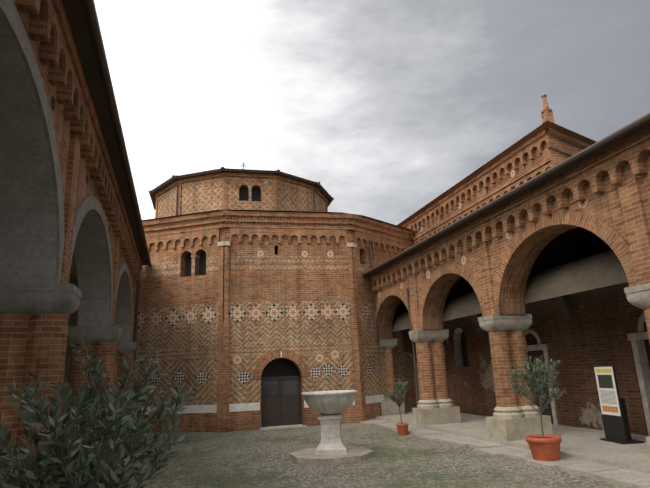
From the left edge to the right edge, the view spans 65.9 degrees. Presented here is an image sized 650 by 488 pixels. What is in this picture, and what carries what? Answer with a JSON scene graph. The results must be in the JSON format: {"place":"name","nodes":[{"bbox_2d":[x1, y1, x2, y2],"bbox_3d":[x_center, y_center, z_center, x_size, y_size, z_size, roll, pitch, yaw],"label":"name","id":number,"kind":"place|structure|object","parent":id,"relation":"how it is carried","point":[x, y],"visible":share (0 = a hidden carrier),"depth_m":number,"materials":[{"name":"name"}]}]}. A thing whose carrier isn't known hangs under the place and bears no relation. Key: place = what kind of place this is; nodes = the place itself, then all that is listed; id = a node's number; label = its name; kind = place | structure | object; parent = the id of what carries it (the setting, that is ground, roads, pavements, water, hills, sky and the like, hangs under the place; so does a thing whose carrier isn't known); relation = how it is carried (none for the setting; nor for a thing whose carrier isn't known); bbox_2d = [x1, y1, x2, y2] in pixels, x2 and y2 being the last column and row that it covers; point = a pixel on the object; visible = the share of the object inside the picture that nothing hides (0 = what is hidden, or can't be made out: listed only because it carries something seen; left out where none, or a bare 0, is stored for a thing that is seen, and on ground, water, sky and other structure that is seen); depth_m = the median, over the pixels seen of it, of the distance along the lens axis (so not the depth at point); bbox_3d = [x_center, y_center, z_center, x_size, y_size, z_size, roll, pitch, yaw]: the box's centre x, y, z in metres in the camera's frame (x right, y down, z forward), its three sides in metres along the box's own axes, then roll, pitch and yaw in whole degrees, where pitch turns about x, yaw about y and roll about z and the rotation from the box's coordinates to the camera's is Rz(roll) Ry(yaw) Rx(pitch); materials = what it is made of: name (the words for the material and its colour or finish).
{"place":"outdoors","nodes":[
{"label":"outdoors","id":0,"kind":"place"},
{"bbox_2d":[12,0,132,293],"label":"portico arcade wall","id":1,"kind":"structure","parent":0,"point":[61,125],"depth_m":6.35,"materials":[{"name":"brown brick"}]},
{"bbox_2d":[0,14,129,341],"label":"portico arch intrados","id":2,"kind":"object","parent":1,"relation":"attached to","point":[28,239],"visible":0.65,"depth_m":5.92,"materials":[{"name":"paint"}]},
{"bbox_2d":[0,0,131,341],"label":"portico archivolts","id":3,"kind":"object","parent":1,"relation":"attached to","point":[11,17],"visible":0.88,"depth_m":5.86,"materials":[{"name":"grey stone"}]},
{"bbox_2d":[15,0,141,341],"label":"portico trim","id":4,"kind":"structure","parent":1,"relation":"attached to","point":[49,29],"depth_m":6.54,"materials":[{"name":"brown brick"}]},
{"bbox_2d":[51,96,130,278],"bbox_3d":[-2.703,-1.953,4.385,0.001,0.166,23.822,2,-15,-16],"label":"portico oculi","id":5,"kind":"object","parent":1,"relation":"in","point":[53,103],"visible":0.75,"depth_m":5.77,"materials":[{"name":"black"}]},
{"bbox_2d":[62,0,147,264],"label":"roof eave","id":6,"kind":"object","parent":1,"relation":"attached to","point":[77,16],"visible":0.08,"depth_m":6.99,"materials":[{"name":"brown wood"}]},
{"bbox_2d":[84,0,151,265],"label":"gutter","id":7,"kind":"object","parent":6,"relation":"attached to","point":[95,29],"visible":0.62,"depth_m":6.95,"materials":[{"name":"metal"}]},
{"bbox_2d":[69,251,77,287],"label":"portico ceiling","id":8,"kind":"structure","parent":0,"point":[73,278],"depth_m":14.76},
{"bbox_2d":[70,418,130,462],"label":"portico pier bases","id":9,"kind":"object","parent":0,"point":[92,443],"depth_m":10.21,"materials":[{"name":"grey stone"}]},
{"bbox_2d":[0,313,133,487],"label":"brick pillars","id":10,"kind":"structure","parent":9,"relation":"on","point":[26,340],"depth_m":5.92,"materials":[{"name":"brown brick"}]},
{"bbox_2d":[0,283,137,353],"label":"pillar capitals","id":11,"kind":"object","parent":10,"relation":"on","point":[21,298],"visible":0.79,"depth_m":6.04,"materials":[{"name":"grey stone"}]},
{"bbox_2d":[0,351,202,487],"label":"shrub","id":12,"kind":"object","parent":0,"point":[106,472],"depth_m":2.50,"materials":[{"name":"green plant"}]},
{"bbox_2d":[43,338,197,482],"bbox_3d":[-2.272,1.935,5.719,1.616,1.716,1.248,2,-15,-16],"label":"shrub","id":13,"kind":"object","parent":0,"point":[161,404],"depth_m":5.52,"materials":[{"name":"green plant"}]},
{"bbox_2d":[131,280,139,417],"bbox_3d":[-6.205,3.378,16.402,0.080,5.350,0.080,2,-15,-16],"label":"downspout","id":14,"kind":"object","parent":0,"point":[137,308],"depth_m":16.60,"materials":[{"name":"brown metal"}]},
{"bbox_2d":[158,176,325,217],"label":"drum walls","id":15,"kind":"structure","parent":0,"point":[201,196],"depth_m":19.78,"materials":[{"name":"beige brick"}]},
{"bbox_2d":[155,172,327,217],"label":"brick trim","id":16,"kind":"structure","parent":15,"relation":"attached to","point":[224,175],"depth_m":19.81,"materials":[{"name":"brown brick"}]},
{"bbox_2d":[150,169,332,209],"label":"drum eaves","id":17,"kind":"object","parent":15,"relation":"on","point":[323,192],"visible":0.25,"depth_m":20.03,"materials":[{"name":"brown brick"}]},
{"bbox_2d":[149,167,333,207],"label":"drum roof tiles","id":18,"kind":"object","parent":17,"relation":"on","point":[223,168],"visible":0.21,"depth_m":19.97,"materials":[{"name":"tile"}]},
{"bbox_2d":[185,247,299,376],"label":"windows","id":19,"kind":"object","parent":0,"point":[278,367],"visible":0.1,"depth_m":16.57,"materials":[{"name":"black glass"}]},
{"bbox_2d":[239,187,260,200],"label":"arched windows","id":20,"kind":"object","parent":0,"point":[243,194],"depth_m":19.85,"materials":[{"name":"black glass"}]},
{"bbox_2d":[191,241,356,429],"bbox_3d":[-3.140,4.410,22.203,16.352,5.960,13.151,2,-15,-16],"label":"stone trim","id":21,"kind":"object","parent":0,"point":[224,243],"visible":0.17,"depth_m":15.88,"materials":[{"name":"grey stone"}]},
{"bbox_2d":[133,243,416,432],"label":"rotunda walls","id":22,"kind":"structure","parent":0,"point":[287,277],"depth_m":16.59,"materials":[{"name":"brown brick"}]},
{"bbox_2d":[134,250,347,364],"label":"decorative roundels","id":23,"kind":"object","parent":22,"relation":"attached to","point":[274,312],"visible":0.98,"depth_m":16.55,"materials":[{"name":"beige stone"}]},
{"bbox_2d":[134,303,373,385],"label":"rotunda inlay diamonds","id":24,"kind":"object","parent":22,"relation":"attached to","point":[243,377],"visible":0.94,"depth_m":16.32,"materials":[{"name":"grey stone"}]},
{"bbox_2d":[133,352,383,414],"bbox_3d":[-2.553,4.480,16.363,9.267,1.770,1.452,-1,-14,-5],"label":"stone band","id":25,"kind":"object","parent":22,"relation":"attached to","point":[239,407],"visible":0.5,"depth_m":15.62,"materials":[{"name":"grey stone"}]},
{"bbox_2d":[148,303,370,327],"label":"star inlays","id":26,"kind":"object","parent":22,"relation":"attached to","point":[366,312],"visible":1,"depth_m":16.67,"materials":[{"name":"beige stone"}]},
{"bbox_2d":[180,245,365,424],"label":"opening reveals","id":27,"kind":"object","parent":22,"relation":"in","point":[200,251],"visible":0.48,"depth_m":17.04,"materials":[{"name":"brown brick"}]},
{"bbox_2d":[176,182,377,340],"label":"drum downpipes","id":28,"kind":"object","parent":22,"relation":"attached to","point":[373,295],"visible":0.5,"depth_m":18.16,"materials":[{"name":"brown metal"}]},
{"bbox_2d":[142,211,413,431],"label":"brick trim","id":29,"kind":"structure","parent":22,"relation":"attached to","point":[186,229],"depth_m":17.02,"materials":[{"name":"brown brick"}]},
{"bbox_2d":[261,376,301,426],"bbox_3d":[-1.431,5.075,16.175,1.330,1.550,0.050,1,-15,-12],"label":"door","id":30,"kind":"structure","parent":22,"relation":"in","point":[280,408],"depth_m":16.17,"materials":[{"name":"brown wood"}]},
{"bbox_2d":[150,228,402,254],"bbox_3d":[-3.287,1.031,23.064,16.100,1.060,12.900,2,-15,-16],"label":"frieze","id":31,"kind":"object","parent":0,"point":[224,234],"depth_m":17.20,"materials":[{"name":"brown brick"}]},
{"bbox_2d":[142,210,412,230],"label":"rotunda lower roof","id":32,"kind":"structure","parent":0,"point":[276,211],"depth_m":17.81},
{"bbox_2d":[94,0,649,224],"label":"sky","id":33,"kind":"structure","parent":0,"point":[386,105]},
{"bbox_2d":[126,423,628,487],"bbox_3d":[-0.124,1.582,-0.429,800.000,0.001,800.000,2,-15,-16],"label":"courtyard ground","id":34,"kind":"structure","parent":0,"point":[258,458],"depth_m":8.89,"materials":[{"name":"grey stone"}]},
{"bbox_2d":[62,309,77,409],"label":"portico wall","id":35,"kind":"structure","parent":34,"relation":"on","point":[73,319],"depth_m":16.76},
{"bbox_2d":[289,446,373,463],"bbox_3d":[0.129,4.181,9.943,1.575,0.110,1.524,2,-15,-16],"label":"fountain base","id":36,"kind":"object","parent":34,"relation":"on","point":[353,454],"depth_m":9.49,"materials":[{"name":"beige stone"}]},
{"bbox_2d":[316,413,347,454],"bbox_3d":[0.125,3.782,10.038,0.600,0.710,0.600,-3,-14,3],"label":"fountain pedestal","id":37,"kind":"object","parent":36,"relation":"on","point":[332,442],"visible":0.96,"depth_m":9.84,"materials":[{"name":"white stone"}]},
{"bbox_2d":[302,390,356,414],"bbox_3d":[0.101,3.225,10.181,1.140,0.440,1.140,2,-15,-16],"label":"fountain basin","id":38,"kind":"object","parent":37,"relation":"on","point":[333,402],"visible":1,"depth_m":9.82,"materials":[{"name":"grey stone"}]},
{"bbox_2d":[396,423,408,434],"bbox_3d":[1.983,4.729,12.812,0.340,0.270,0.340,2,-15,-16],"label":"pot","id":39,"kind":"object","parent":34,"relation":"on","point":[402,428],"visible":0.98,"depth_m":12.70,"materials":[{"name":"ceramic"}]},
{"bbox_2d":[360,411,649,487],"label":"portico floor","id":40,"kind":"structure","parent":34,"relation":"on","point":[587,452],"depth_m":9.28,"materials":[{"name":"beige stone"}]},
{"bbox_2d":[381,395,649,455],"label":"column bases","id":41,"kind":"object","parent":40,"relation":"on","point":[512,423],"visible":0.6,"depth_m":10.57,"materials":[{"name":"grey stone"}]},
{"bbox_2d":[385,308,649,406],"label":"columns","id":42,"kind":"structure","parent":41,"relation":"on","point":[508,349],"depth_m":10.97,"materials":[{"name":"brown brick"}]},
{"bbox_2d":[593,365,644,443],"bbox_3d":[5.593,3.064,9.677,0.430,1.400,0.660,-1,-14,-6],"label":"information stand","id":43,"kind":"object","parent":40,"relation":"on","point":[617,429],"visible":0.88,"depth_m":9.53,"materials":[{"name":"black metal"}]},
{"bbox_2d":[594,367,620,415],"bbox_3d":[5.465,2.843,9.720,0.097,0.900,0.552,2,-15,-16],"label":"information panel","id":44,"kind":"object","parent":43,"relation":"attached to","point":[607,393],"visible":1,"depth_m":9.71,"materials":[{"name":"white plastic"}]},
{"bbox_2d":[402,227,648,435],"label":"portico wall","id":45,"kind":"structure","parent":34,"relation":"on","point":[585,340],"depth_m":11.92,"materials":[{"name":"brown brick"}]},
{"bbox_2d":[377,224,578,338],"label":"portico arch intrados","id":46,"kind":"object","parent":45,"relation":"attached to","point":[520,265],"visible":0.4,"depth_m":10.99,"materials":[{"name":"brick"}]},
{"bbox_2d":[378,196,587,298],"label":"decorative roundels","id":47,"kind":"object","parent":45,"relation":"attached to","point":[582,205],"visible":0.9,"depth_m":10.73,"materials":[{"name":"beige stone"}]},
{"bbox_2d":[375,211,636,329],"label":"portico archivolts","id":48,"kind":"object","parent":45,"relation":"attached to","point":[613,239],"visible":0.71,"depth_m":10.29,"materials":[{"name":"brick"}]},
{"bbox_2d":[392,250,628,332],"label":"portico ceiling","id":49,"kind":"structure","parent":45,"relation":"attached to","point":[559,285],"depth_m":11.36,"materials":[{"name":"paint"}]},
{"bbox_2d":[379,283,649,348],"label":"column capitals","id":50,"kind":"object","parent":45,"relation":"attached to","point":[638,296],"visible":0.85,"depth_m":10.98,"materials":[{"name":"stone"}]},
{"bbox_2d":[406,313,649,435],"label":"portico door frames","id":51,"kind":"structure","parent":45,"relation":"attached to","point":[640,356],"depth_m":10.33,"materials":[{"name":"grey stone"}]},
{"bbox_2d":[461,321,647,366],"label":"windows","id":52,"kind":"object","parent":45,"relation":"attached to","point":[531,339],"visible":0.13,"depth_m":16.96,"materials":[{"name":"black"}]},
{"bbox_2d":[528,339,649,422],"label":"portico doors","id":53,"kind":"structure","parent":45,"relation":"attached to","point":[537,354],"depth_m":13.16,"materials":[{"name":"black wood"}]},
{"bbox_2d":[525,434,561,460],"bbox_3d":[3.699,3.460,8.438,0.570,0.420,0.570,2,-15,-16],"label":"pot","id":54,"kind":"object","parent":34,"relation":"on","point":[544,449],"visible":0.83,"depth_m":8.26,"materials":[{"name":"ceramic"}]},
{"bbox_2d":[381,377,410,423],"bbox_3d":[1.807,4.072,12.972,0.785,1.238,0.650,2,-15,-16],"label":"olive tree","id":55,"kind":"object","parent":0,"point":[398,388],"depth_m":12.94,"materials":[{"name":"green plant"}]},
{"bbox_2d":[406,288,418,404],"bbox_3d":[2.530,3.256,14.672,0.204,3.966,0.180,2,-15,-16],"label":"downspout","id":56,"kind":"object","parent":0,"point":[413,347],"visible":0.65,"depth_m":14.63,"materials":[{"name":"metal"}]},
{"bbox_2d":[414,136,582,236],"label":"church upper wall","id":57,"kind":"structure","parent":0,"point":[559,157],"depth_m":14.36,"materials":[{"name":"brown brick"}]},
{"bbox_2d":[420,169,514,231],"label":"decorative roundels","id":58,"kind":"object","parent":57,"relation":"attached to","point":[512,174],"visible":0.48,"depth_m":14.49,"materials":[{"name":"beige stone"}]},
{"bbox_2d":[401,127,590,245],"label":"church trim","id":59,"kind":"structure","parent":57,"relation":"attached to","point":[498,167],"depth_m":15.03,"materials":[{"name":"brown brick"}]},
{"bbox_2d":[397,120,595,225],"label":"church roof tiles","id":60,"kind":"object","parent":57,"relation":"on","point":[537,130],"visible":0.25,"depth_m":14.31,"materials":[{"name":"tile"}]},
{"bbox_2d":[541,92,554,123],"bbox_3d":[5.767,-3.505,13.071,0.260,1.020,0.247,2,-15,-16],"label":"pinnacle","id":61,"kind":"object","parent":60,"relation":"on","point":[546,113],"visible":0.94,"depth_m":12.99,"materials":[{"name":"stone"}]},
{"bbox_2d":[366,120,649,275],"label":"portico eave board","id":62,"kind":"object","parent":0,"point":[602,148],"visible":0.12,"depth_m":9.45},
{"bbox_2d":[362,112,649,275],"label":"portico gutter","id":63,"kind":"object","parent":62,"relation":"attached to","point":[611,137],"visible":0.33,"depth_m":9.16,"materials":[{"name":"brown metal"}]},
{"bbox_2d":[374,152,649,308],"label":"arcade wall","id":64,"kind":"structure","parent":0,"point":[605,206],"depth_m":8.94,"materials":[{"name":"brown brick"}]},
{"bbox_2d":[368,126,649,329],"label":"portico trim","id":65,"kind":"structure","parent":64,"relation":"attached to","point":[633,150],"depth_m":9.37,"materials":[{"name":"brown brick"}]},
{"bbox_2d":[505,356,566,437],"bbox_3d":[3.624,2.630,8.631,1.030,1.430,1.018,2,-15,-16],"label":"olive","id":66,"kind":"object","parent":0,"point":[535,376],"depth_m":8.63,"materials":[{"name":"green plant"}]}
]}

